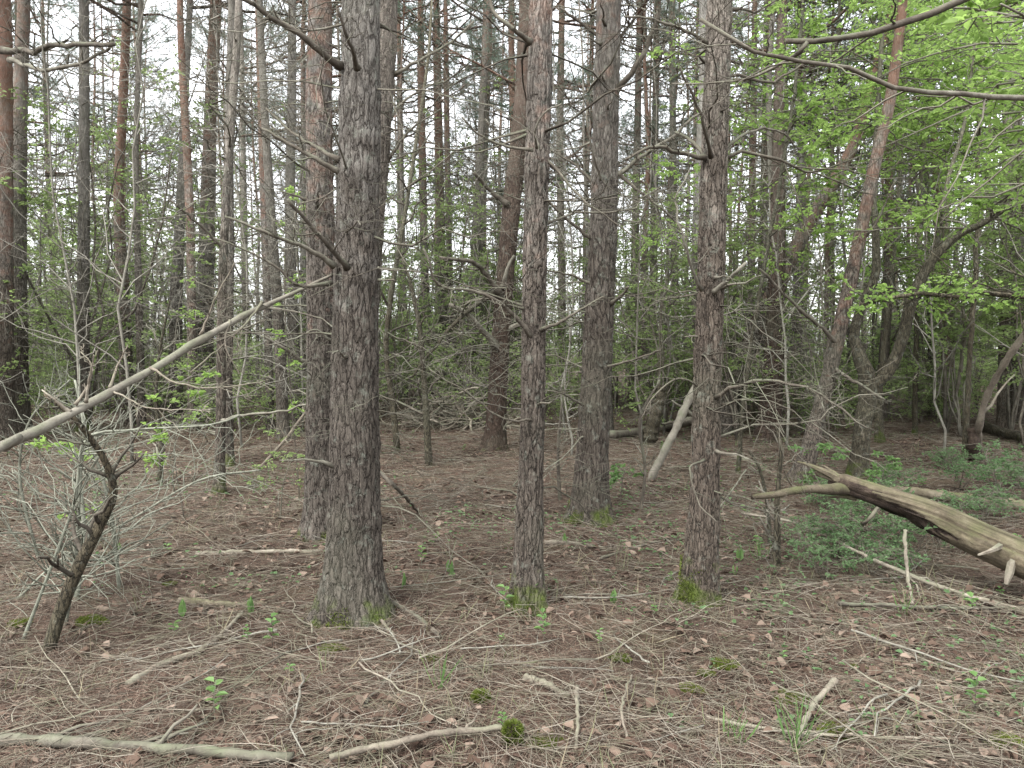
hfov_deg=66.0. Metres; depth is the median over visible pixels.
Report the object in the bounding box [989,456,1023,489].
bush
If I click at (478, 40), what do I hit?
pine tree
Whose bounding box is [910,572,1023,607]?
fallen branch
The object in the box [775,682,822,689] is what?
fallen branch
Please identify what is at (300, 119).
pine tree
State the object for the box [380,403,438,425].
fallen branch
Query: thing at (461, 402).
fallen branch
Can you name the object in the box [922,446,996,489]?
bush
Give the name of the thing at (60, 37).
pine tree
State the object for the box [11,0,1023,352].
sky
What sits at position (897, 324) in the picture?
leafy shrub
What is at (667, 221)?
bare sapling
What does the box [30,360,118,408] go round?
leafy shrub
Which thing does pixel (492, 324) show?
leafy shrub
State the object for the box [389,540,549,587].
fallen branch
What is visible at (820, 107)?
pine tree
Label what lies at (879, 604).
fallen branch
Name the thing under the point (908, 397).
pine tree
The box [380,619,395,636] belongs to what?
fallen branch
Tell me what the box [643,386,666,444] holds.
dead snag
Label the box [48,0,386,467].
pine tree
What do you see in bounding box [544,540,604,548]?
fallen branch
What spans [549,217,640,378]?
leafy shrub
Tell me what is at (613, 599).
broad blade plant
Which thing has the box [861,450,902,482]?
leafy sapling
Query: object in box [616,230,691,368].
leafy shrub
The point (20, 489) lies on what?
twig shrub
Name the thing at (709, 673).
moss cushion
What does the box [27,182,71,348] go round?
leafy shrub
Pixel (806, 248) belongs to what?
leafy shrub
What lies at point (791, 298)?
leafy shrub
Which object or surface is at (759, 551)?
grass tuft
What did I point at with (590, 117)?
pine tree
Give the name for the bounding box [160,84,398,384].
leafy shrub
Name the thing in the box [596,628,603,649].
seedling
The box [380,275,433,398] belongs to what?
leafy shrub
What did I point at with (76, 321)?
bare sapling
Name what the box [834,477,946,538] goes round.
bush
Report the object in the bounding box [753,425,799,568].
bare sapling
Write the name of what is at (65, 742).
fallen branch
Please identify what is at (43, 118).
pine tree
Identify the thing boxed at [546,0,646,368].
pine tree
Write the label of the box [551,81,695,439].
bare sapling
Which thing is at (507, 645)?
fallen branch
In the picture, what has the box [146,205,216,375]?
bare sapling
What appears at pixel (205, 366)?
leafy shrub
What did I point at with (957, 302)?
leafy shrub
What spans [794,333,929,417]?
leafy shrub
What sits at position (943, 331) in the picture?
leafy shrub
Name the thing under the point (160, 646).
fallen branch
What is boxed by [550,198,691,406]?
leafy shrub
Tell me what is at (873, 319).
leafy shrub
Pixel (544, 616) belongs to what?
seedling
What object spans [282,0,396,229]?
pine tree
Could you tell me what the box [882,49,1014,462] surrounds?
bare sapling
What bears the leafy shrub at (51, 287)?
on the ground at (636, 661)
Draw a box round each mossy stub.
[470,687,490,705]
[500,717,524,749]
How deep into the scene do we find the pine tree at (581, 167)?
28.25 m
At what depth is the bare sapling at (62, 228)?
17.40 m
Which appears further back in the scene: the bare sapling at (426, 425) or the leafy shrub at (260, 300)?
the leafy shrub at (260, 300)
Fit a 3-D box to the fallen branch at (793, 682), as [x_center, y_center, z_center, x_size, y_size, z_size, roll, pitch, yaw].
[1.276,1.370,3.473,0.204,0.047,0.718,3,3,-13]
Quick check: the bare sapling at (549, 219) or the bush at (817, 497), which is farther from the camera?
the bare sapling at (549, 219)
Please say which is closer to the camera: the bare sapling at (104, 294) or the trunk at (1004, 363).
the trunk at (1004, 363)
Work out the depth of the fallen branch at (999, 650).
3.80 m
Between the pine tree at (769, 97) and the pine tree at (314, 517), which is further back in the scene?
the pine tree at (769, 97)
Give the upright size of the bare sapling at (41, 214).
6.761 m
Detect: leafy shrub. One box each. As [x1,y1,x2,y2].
[0,43,220,413]
[0,206,35,376]
[0,238,66,376]
[16,333,102,430]
[27,57,166,383]
[27,66,167,401]
[27,116,222,405]
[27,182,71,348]
[27,206,73,358]
[27,215,65,385]
[27,223,94,368]
[28,168,168,338]
[28,221,60,348]
[28,274,68,377]
[29,189,143,397]
[29,243,151,379]
[29,336,118,418]
[29,357,92,409]
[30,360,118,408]
[31,290,108,402]
[35,169,164,414]
[39,329,117,398]
[42,215,116,386]
[43,175,168,394]
[75,195,160,352]
[75,253,186,398]
[76,171,254,405]
[90,37,259,378]
[92,334,215,428]
[100,355,136,407]
[102,315,179,426]
[110,223,216,341]
[116,362,183,401]
[128,329,299,433]
[152,144,280,356]
[158,277,263,421]
[159,340,263,410]
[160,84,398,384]
[167,377,251,425]
[183,267,262,369]
[184,290,273,404]
[185,227,262,384]
[194,331,305,442]
[234,249,287,365]
[290,339,404,421]
[297,213,427,388]
[378,259,468,399]
[379,172,459,408]
[379,210,492,415]
[379,260,462,416]
[379,272,423,394]
[379,370,401,404]
[380,126,470,387]
[380,154,523,420]
[380,225,457,362]
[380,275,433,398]
[391,74,521,393]
[396,241,497,393]
[398,342,520,424]
[400,310,477,403]
[401,349,485,400]
[407,138,585,379]
[407,265,483,358]
[429,222,484,370]
[440,367,486,400]
[443,157,587,364]
[444,272,550,378]
[448,275,553,394]
[454,177,557,389]
[459,209,585,350]
[460,273,551,384]
[468,329,629,425]
[471,318,551,399]
[484,245,554,393]
[511,327,635,418]
[516,304,582,407]
[546,282,583,380]
[546,369,580,416]
[547,162,681,407]
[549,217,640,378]
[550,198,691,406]
[558,174,764,436]
[559,189,676,414]
[569,121,691,392]
[584,179,693,391]
[612,246,730,422]
[613,328,754,426]
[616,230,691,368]
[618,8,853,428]
[624,151,822,385]
[625,186,797,440]
[627,252,690,402]
[639,255,763,388]
[665,265,750,383]
[674,254,812,399]
[680,116,815,340]
[686,345,796,410]
[723,198,883,438]
[726,94,881,395]
[752,339,888,435]
[767,231,823,362]
[786,115,876,365]
[786,279,846,374]
[786,340,923,417]
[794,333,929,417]
[795,80,1000,412]
[812,160,981,374]
[815,239,910,351]
[816,123,1023,414]
[820,260,912,377]
[835,243,971,371]
[840,3,1023,433]
[846,254,990,417]
[860,209,1021,435]
[860,282,902,400]
[866,227,999,359]
[866,245,986,406]
[883,374,962,421]
[887,368,905,400]
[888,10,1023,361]
[891,351,994,422]
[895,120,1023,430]
[901,346,985,397]
[909,199,1023,447]
[927,340,997,408]
[937,243,998,389]
[938,78,1023,329]
[946,48,1023,343]
[961,254,1023,398]
[968,237,1023,370]
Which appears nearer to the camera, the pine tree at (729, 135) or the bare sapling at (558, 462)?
the bare sapling at (558, 462)
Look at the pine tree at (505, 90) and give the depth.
19.29 m
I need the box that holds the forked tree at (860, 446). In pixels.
[730,0,1023,478]
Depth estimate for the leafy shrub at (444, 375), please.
20.38 m
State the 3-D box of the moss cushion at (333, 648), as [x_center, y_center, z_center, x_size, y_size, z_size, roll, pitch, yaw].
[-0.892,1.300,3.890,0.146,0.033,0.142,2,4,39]
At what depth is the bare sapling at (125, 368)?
10.04 m
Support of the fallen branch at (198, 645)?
on the ground at (636, 661)
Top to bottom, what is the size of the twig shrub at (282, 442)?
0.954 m
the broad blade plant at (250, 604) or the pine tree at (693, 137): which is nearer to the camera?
the broad blade plant at (250, 604)
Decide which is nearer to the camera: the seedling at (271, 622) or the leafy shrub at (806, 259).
the seedling at (271, 622)
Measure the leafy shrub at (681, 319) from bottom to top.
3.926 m
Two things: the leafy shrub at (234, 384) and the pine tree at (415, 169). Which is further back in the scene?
the pine tree at (415, 169)
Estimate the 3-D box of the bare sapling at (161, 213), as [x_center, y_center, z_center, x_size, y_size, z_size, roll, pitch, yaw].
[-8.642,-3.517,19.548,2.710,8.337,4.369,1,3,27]
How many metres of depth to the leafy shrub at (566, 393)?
16.75 m
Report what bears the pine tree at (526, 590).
on the ground at (636, 661)
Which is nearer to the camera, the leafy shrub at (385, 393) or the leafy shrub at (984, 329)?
the leafy shrub at (385, 393)
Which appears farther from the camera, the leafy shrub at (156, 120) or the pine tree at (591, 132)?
the pine tree at (591, 132)
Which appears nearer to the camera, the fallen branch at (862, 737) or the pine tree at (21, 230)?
the fallen branch at (862, 737)
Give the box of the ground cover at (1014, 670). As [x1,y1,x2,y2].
[0,392,1023,735]
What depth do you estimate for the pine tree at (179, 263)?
14.66 m
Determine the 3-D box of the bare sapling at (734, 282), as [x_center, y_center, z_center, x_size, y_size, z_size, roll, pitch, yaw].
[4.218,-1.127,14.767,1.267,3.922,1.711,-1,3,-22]
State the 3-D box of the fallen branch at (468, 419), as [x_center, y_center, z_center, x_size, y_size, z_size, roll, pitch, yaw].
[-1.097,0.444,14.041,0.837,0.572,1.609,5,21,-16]
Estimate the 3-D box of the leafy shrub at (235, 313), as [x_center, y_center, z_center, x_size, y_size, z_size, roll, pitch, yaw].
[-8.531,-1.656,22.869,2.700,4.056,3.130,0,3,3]
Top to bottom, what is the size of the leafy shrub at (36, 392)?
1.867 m
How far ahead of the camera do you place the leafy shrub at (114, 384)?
19.07 m
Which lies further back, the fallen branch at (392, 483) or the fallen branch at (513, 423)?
the fallen branch at (513, 423)
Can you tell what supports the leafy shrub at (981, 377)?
on the ground at (636, 661)
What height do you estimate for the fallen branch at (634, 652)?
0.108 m
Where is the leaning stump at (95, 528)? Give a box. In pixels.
[30,393,146,653]
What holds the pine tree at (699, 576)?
on the ground at (636, 661)
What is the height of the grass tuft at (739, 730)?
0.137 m
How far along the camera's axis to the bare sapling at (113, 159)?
22.51 m
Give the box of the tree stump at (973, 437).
[967,428,983,462]
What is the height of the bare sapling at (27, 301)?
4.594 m
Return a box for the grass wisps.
[0,416,1023,767]
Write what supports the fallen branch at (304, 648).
on the ground at (636, 661)
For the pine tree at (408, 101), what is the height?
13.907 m
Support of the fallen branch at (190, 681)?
on the ground at (636, 661)
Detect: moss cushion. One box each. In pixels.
[5,617,33,627]
[75,614,109,627]
[162,581,177,586]
[320,643,347,653]
[420,654,440,662]
[526,730,564,751]
[607,653,632,662]
[679,681,705,694]
[695,668,715,677]
[710,657,739,671]
[770,688,809,705]
[816,718,859,740]
[983,730,1023,749]
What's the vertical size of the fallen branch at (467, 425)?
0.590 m
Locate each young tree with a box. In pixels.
[635,0,963,473]
[677,0,852,421]
[751,0,944,427]
[780,0,1023,442]
[828,0,1023,434]
[834,0,1023,462]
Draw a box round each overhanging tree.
[636,0,1023,251]
[828,0,1023,344]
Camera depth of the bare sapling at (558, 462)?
7.31 m
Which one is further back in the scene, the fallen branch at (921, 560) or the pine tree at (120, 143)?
the pine tree at (120, 143)
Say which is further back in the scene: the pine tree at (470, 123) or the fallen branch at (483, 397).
the pine tree at (470, 123)
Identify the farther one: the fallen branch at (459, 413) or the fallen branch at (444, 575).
the fallen branch at (459, 413)
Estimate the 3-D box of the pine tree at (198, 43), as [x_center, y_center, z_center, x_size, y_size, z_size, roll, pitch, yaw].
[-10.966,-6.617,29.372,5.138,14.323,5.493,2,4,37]
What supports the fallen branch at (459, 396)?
on the fallen branch at (462, 391)
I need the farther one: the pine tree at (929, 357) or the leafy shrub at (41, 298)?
the leafy shrub at (41, 298)
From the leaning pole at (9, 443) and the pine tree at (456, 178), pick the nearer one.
the leaning pole at (9, 443)
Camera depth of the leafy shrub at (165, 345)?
19.08 m
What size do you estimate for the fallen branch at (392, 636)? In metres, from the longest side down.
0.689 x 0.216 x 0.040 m
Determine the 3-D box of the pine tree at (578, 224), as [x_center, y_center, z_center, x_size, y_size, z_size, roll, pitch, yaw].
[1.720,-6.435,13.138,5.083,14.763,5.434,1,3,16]
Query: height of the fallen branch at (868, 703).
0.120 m
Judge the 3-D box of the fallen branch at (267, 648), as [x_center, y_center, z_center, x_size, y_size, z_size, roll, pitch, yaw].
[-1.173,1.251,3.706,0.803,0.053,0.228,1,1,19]
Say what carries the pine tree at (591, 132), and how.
on the ground at (636, 661)
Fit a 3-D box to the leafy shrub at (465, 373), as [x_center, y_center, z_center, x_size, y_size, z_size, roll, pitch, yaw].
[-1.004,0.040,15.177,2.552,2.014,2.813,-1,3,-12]
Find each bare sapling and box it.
[0,0,148,427]
[0,0,302,461]
[0,151,60,383]
[13,0,142,416]
[14,16,138,304]
[14,38,105,364]
[27,80,111,392]
[27,88,148,407]
[27,93,102,402]
[27,159,43,397]
[27,180,102,228]
[28,139,76,347]
[35,146,167,413]
[38,8,191,406]
[64,115,178,355]
[65,106,166,367]
[91,84,219,405]
[100,75,197,405]
[101,198,153,359]
[126,0,301,446]
[133,300,196,483]
[142,62,257,368]
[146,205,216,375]
[150,128,304,365]
[214,39,338,431]
[221,4,303,321]
[236,159,284,336]
[247,172,283,394]
[282,3,460,332]
[296,0,502,453]
[335,108,409,351]
[379,259,440,465]
[391,79,568,337]
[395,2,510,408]
[418,129,492,343]
[465,82,585,358]
[474,0,659,434]
[475,95,585,409]
[500,102,581,321]
[517,205,618,456]
[520,111,584,373]
[545,188,585,379]
[545,400,569,499]
[546,142,623,338]
[547,119,656,416]
[548,131,583,368]
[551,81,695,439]
[561,0,741,434]
[586,0,763,420]
[617,70,693,398]
[618,170,658,408]
[619,166,739,385]
[632,205,686,384]
[632,375,661,510]
[723,0,864,445]
[723,222,755,397]
[739,47,934,371]
[741,0,935,339]
[747,449,771,544]
[748,130,859,407]
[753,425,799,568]
[788,216,846,356]
[789,244,823,364]
[811,96,874,385]
[815,142,986,417]
[879,166,996,393]
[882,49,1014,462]
[918,53,1023,356]
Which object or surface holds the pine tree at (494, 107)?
on the ground at (636, 661)
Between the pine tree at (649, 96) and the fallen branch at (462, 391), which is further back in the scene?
the pine tree at (649, 96)
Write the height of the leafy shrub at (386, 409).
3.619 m
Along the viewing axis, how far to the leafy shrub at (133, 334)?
18.44 m
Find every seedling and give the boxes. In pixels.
[168,620,180,629]
[203,677,228,718]
[241,624,250,643]
[263,612,279,647]
[284,663,295,673]
[417,545,426,563]
[497,584,512,613]
[497,711,506,724]
[534,608,549,641]
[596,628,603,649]
[753,535,764,549]
[963,592,978,613]
[965,670,988,714]
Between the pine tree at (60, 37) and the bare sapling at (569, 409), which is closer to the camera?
the bare sapling at (569, 409)
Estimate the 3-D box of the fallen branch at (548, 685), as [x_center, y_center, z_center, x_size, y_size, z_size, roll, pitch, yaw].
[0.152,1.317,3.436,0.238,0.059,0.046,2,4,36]
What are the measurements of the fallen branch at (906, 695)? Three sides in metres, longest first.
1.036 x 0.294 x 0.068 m
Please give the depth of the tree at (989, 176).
11.77 m
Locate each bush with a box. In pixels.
[782,505,891,568]
[784,516,909,580]
[795,476,858,509]
[799,519,930,574]
[811,484,879,532]
[819,502,962,566]
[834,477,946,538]
[867,462,933,486]
[888,492,1023,549]
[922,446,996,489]
[923,445,991,469]
[936,480,1023,519]
[951,438,1023,495]
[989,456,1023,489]
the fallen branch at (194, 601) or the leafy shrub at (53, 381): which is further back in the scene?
the leafy shrub at (53, 381)
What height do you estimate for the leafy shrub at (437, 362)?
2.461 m
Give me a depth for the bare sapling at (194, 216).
15.30 m
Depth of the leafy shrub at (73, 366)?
16.68 m
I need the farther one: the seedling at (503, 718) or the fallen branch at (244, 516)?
the fallen branch at (244, 516)
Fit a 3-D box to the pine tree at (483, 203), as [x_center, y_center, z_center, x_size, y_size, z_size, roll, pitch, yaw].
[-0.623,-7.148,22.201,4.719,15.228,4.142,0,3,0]
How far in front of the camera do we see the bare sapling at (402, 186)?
12.79 m
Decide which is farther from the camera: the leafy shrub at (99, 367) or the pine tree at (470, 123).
the pine tree at (470, 123)
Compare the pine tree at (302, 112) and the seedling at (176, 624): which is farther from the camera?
the pine tree at (302, 112)
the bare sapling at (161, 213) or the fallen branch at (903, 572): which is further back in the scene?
the bare sapling at (161, 213)
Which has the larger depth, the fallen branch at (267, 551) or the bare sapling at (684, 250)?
the bare sapling at (684, 250)
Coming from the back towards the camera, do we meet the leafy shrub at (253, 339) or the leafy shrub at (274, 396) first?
the leafy shrub at (253, 339)
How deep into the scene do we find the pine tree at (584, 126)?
17.24 m
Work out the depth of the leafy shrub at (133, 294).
27.69 m
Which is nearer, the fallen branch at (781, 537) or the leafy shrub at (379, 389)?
the fallen branch at (781, 537)
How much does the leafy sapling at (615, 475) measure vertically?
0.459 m
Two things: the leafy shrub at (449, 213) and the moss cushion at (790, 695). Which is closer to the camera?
the moss cushion at (790, 695)
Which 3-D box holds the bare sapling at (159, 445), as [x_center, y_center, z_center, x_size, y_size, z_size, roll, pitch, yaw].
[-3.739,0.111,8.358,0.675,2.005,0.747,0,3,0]
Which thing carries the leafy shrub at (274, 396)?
on the ground at (636, 661)
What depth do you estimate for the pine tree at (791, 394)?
17.48 m
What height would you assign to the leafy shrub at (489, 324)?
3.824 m
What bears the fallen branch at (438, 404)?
on the fallen branch at (437, 410)
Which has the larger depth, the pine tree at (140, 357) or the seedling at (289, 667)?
the pine tree at (140, 357)
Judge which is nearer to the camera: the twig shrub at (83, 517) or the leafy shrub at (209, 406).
the twig shrub at (83, 517)
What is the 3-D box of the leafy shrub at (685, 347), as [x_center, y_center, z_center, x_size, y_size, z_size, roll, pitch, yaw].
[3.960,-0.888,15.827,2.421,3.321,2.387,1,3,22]
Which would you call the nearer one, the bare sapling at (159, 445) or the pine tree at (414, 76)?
the bare sapling at (159, 445)
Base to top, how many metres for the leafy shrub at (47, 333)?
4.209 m
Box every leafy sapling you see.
[25,435,118,555]
[134,370,229,517]
[152,231,212,461]
[246,428,304,516]
[266,185,305,499]
[609,455,646,499]
[788,442,850,483]
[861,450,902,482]
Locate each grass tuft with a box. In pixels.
[418,643,463,691]
[722,706,762,743]
[749,539,771,558]
[775,671,833,752]
[782,695,813,740]
[891,576,921,613]
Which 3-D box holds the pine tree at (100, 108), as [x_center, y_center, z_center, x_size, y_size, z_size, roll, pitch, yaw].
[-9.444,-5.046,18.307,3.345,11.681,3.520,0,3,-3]
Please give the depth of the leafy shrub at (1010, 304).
14.36 m
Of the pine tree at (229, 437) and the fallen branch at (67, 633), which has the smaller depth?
the fallen branch at (67, 633)
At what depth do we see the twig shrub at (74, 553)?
4.11 m
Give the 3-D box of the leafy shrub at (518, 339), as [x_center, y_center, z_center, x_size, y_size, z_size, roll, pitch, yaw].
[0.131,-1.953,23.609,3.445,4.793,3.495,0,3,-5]
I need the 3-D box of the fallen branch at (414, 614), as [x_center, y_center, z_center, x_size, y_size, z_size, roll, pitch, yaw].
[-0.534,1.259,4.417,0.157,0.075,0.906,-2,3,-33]
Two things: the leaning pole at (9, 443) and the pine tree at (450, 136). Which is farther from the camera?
the pine tree at (450, 136)
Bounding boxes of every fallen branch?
[0,636,96,713]
[0,682,221,766]
[0,698,131,734]
[0,704,294,764]
[0,717,170,741]
[5,616,114,660]
[72,702,229,723]
[86,623,227,672]
[115,629,276,662]
[117,524,163,529]
[125,611,243,686]
[126,542,170,566]
[142,655,228,706]
[164,518,235,555]
[172,673,261,767]
[176,597,267,606]
[195,548,319,555]
[201,630,335,663]
[204,651,291,706]
[209,510,290,517]
[225,639,342,664]
[236,533,274,546]
[268,674,331,755]
[270,586,312,633]
[301,708,428,732]
[329,710,525,760]
[355,615,421,652]
[358,662,469,736]
[360,629,438,660]
[364,635,433,704]
[364,657,597,686]
[374,626,414,653]
[379,397,416,423]
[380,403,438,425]
[380,471,417,511]
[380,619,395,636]
[382,540,417,543]
[384,569,430,571]
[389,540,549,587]
[392,600,452,639]
[399,407,439,431]
[401,398,485,426]
[405,405,449,429]
[409,377,441,425]
[414,517,470,548]
[417,391,486,427]
[418,414,453,426]
[418,587,563,658]
[421,389,462,419]
[424,651,476,685]
[427,544,512,553]
[428,399,451,410]
[430,388,487,401]
[430,403,469,426]
[431,387,478,411]
[431,392,487,425]
[432,393,472,431]
[438,405,477,431]
[440,399,472,409]
[441,401,477,425]
[442,394,486,411]
[443,409,471,429]
[444,411,485,426]
[450,411,507,428]
[457,398,484,421]
[460,631,558,654]
[462,410,519,429]
[463,425,519,433]
[480,406,552,424]
[490,579,524,613]
[522,673,570,697]
[523,662,613,671]
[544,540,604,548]
[549,591,623,595]
[551,584,651,603]
[574,685,579,749]
[591,605,693,661]
[592,631,649,662]
[601,469,746,558]
[620,674,632,736]
[625,683,676,701]
[641,722,703,743]
[648,570,679,586]
[656,685,738,706]
[705,715,946,740]
[722,598,897,634]
[726,455,795,486]
[741,512,1023,613]
[753,524,792,565]
[754,657,827,715]
[755,544,772,564]
[764,530,805,545]
[765,640,807,665]
[766,685,919,742]
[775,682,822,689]
[776,677,838,743]
[783,572,843,589]
[794,709,931,765]
[804,693,887,750]
[805,691,926,766]
[828,614,954,671]
[837,601,1004,610]
[842,660,1023,756]
[846,699,926,767]
[848,679,921,742]
[849,507,879,527]
[851,629,1023,682]
[857,570,903,582]
[871,716,999,764]
[885,562,979,569]
[902,529,913,603]
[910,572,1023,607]
[911,550,938,569]
[923,700,1023,748]
[968,625,1023,667]
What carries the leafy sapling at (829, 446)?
on the ground at (636, 661)
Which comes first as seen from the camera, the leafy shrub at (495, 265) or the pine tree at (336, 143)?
the leafy shrub at (495, 265)
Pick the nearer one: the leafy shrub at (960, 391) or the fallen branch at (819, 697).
the fallen branch at (819, 697)
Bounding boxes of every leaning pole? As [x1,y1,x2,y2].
[0,256,331,452]
[646,385,692,481]
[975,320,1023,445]
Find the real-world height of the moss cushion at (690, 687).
0.029 m
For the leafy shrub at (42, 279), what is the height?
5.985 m
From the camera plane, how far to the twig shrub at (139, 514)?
4.54 m
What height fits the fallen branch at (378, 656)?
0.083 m
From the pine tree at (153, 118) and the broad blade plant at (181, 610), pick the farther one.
the pine tree at (153, 118)
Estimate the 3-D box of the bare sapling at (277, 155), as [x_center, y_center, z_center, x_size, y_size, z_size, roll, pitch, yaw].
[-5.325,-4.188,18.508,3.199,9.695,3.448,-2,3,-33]
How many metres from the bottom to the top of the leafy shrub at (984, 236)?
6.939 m
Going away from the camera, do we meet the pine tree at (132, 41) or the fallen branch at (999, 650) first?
the fallen branch at (999, 650)
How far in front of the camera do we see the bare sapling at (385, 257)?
13.37 m
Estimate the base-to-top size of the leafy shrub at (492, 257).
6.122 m
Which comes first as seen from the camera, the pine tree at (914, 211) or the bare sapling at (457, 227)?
the pine tree at (914, 211)
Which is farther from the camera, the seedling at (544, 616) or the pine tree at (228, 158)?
the pine tree at (228, 158)
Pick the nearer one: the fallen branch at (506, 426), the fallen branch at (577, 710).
the fallen branch at (577, 710)
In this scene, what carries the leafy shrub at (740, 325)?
on the ground at (636, 661)
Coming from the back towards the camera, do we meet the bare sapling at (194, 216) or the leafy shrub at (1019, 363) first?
the bare sapling at (194, 216)
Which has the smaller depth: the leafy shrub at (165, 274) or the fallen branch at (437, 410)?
the fallen branch at (437, 410)
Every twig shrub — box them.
[0,335,114,558]
[0,354,265,638]
[0,366,179,599]
[0,407,316,617]
[0,416,162,625]
[13,440,189,589]
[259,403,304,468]
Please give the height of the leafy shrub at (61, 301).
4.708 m
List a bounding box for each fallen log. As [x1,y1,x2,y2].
[609,400,691,439]
[751,461,1023,584]
[884,485,1023,512]
[982,422,1023,442]
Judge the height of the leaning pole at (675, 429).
1.446 m
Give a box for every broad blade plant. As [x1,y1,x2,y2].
[178,598,185,616]
[247,596,253,611]
[401,573,405,588]
[450,562,454,575]
[610,588,616,603]
[736,548,743,560]
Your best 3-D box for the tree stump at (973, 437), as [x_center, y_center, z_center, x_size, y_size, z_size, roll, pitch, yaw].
[5.908,0.797,10.046,0.183,0.509,0.404,2,4,38]
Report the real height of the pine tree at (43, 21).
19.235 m
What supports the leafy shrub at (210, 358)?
on the ground at (636, 661)
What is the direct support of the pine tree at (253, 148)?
on the ground at (636, 661)
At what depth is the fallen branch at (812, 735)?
3.08 m
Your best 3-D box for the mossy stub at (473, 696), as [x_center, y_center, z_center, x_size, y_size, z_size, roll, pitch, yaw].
[-0.132,1.322,3.307,0.099,0.087,0.101,0,3,0]
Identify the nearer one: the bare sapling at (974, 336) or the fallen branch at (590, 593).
the fallen branch at (590, 593)
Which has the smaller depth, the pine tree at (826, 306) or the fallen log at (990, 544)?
the fallen log at (990, 544)
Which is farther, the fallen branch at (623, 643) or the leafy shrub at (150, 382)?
the leafy shrub at (150, 382)
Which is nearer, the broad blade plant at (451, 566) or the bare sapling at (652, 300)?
the broad blade plant at (451, 566)
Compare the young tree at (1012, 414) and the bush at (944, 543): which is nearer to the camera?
the bush at (944, 543)
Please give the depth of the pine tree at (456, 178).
20.38 m
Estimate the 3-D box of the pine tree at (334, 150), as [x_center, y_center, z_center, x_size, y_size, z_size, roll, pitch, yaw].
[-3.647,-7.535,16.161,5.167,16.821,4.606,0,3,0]
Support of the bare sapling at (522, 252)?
on the ground at (636, 661)
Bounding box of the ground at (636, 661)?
[0,353,1023,767]
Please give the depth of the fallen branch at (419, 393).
14.10 m
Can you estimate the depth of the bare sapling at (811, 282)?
14.49 m
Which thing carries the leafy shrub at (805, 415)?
on the ground at (636, 661)
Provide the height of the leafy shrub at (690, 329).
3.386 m
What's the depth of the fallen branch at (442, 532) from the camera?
5.97 m
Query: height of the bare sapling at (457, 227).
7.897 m
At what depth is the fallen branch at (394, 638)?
3.93 m
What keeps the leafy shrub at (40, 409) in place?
on the ground at (636, 661)
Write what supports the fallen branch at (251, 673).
on the ground at (636, 661)
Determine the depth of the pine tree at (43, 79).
19.26 m
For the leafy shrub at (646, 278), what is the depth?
19.03 m
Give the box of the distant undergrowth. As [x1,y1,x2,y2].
[57,273,998,373]
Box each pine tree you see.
[0,0,144,440]
[8,0,117,432]
[11,0,74,106]
[11,0,185,431]
[11,4,68,364]
[12,0,93,364]
[12,0,174,405]
[13,1,78,202]
[13,12,91,318]
[14,0,171,366]
[27,77,104,331]
[28,0,201,379]
[30,0,177,408]
[30,0,227,430]
[30,1,202,364]
[32,1,172,250]
[40,0,227,426]
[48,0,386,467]
[49,0,218,340]
[61,0,179,378]
[80,0,338,495]
[84,0,306,430]
[94,0,280,426]
[95,16,193,382]
[101,0,339,421]
[116,0,482,541]
[143,14,284,326]
[147,0,341,397]
[155,0,575,633]
[166,2,257,345]
[167,0,413,441]
[168,0,339,432]
[170,0,435,407]
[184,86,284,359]
[190,15,299,393]
[207,0,427,330]
[214,0,504,505]
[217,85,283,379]
[220,0,340,423]
[223,5,341,260]
[225,1,337,385]
[236,0,420,417]
[242,2,396,289]
[251,55,337,205]
[266,33,306,300]
[271,44,338,311]
[274,0,829,617]
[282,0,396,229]
[332,1,480,398]
[332,34,415,332]
[334,0,506,410]
[334,4,450,315]
[379,0,622,452]
[384,0,497,400]
[385,0,492,400]
[387,0,523,256]
[388,103,454,274]
[391,0,555,392]
[392,8,492,370]
[394,0,507,391]
[398,0,522,407]
[398,0,649,427]
[413,0,567,396]
[418,36,509,268]
[425,0,584,404]
[427,1,523,342]
[428,2,590,302]
[439,0,664,401]
[443,1,523,246]
[444,0,567,303]
[451,0,758,527]
[459,37,592,375]
[463,0,688,429]
[487,29,582,316]
[490,0,682,398]
[515,0,920,608]
[522,0,649,358]
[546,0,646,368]
[547,0,660,387]
[556,33,660,285]
[564,0,696,412]
[564,0,750,409]
[565,0,735,408]
[572,0,792,386]
[576,0,740,390]
[595,0,834,428]
[615,0,698,404]
[617,2,695,381]
[617,85,689,360]
[618,0,760,386]
[618,0,774,409]
[619,2,741,398]
[621,0,879,425]
[641,0,738,348]
[644,0,826,409]
[648,0,954,409]
[662,0,891,444]
[663,0,855,240]
[668,0,954,435]
[677,0,813,275]
[677,18,794,299]
[721,3,912,437]
[731,0,878,399]
[731,1,922,420]
[735,1,882,391]
[735,147,841,380]
[736,4,865,410]
[746,17,852,355]
[749,0,938,483]
[759,4,919,412]
[788,4,1020,405]
[789,4,946,384]
[790,4,915,333]
[791,9,911,348]
[822,3,1018,420]
[825,6,1023,420]
[825,82,916,348]
[835,19,985,406]
[840,12,999,416]
[841,17,976,388]
[845,27,942,393]
[851,10,1022,401]
[879,153,972,286]
[907,2,1023,384]
[908,75,996,374]
[920,0,1023,424]
[925,4,1023,428]
[946,38,1002,379]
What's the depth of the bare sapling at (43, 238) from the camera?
17.98 m
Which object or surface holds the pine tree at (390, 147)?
on the ground at (636, 661)
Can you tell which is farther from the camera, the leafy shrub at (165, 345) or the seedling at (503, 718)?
the leafy shrub at (165, 345)
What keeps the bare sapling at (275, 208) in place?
on the ground at (636, 661)
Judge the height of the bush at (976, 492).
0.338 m

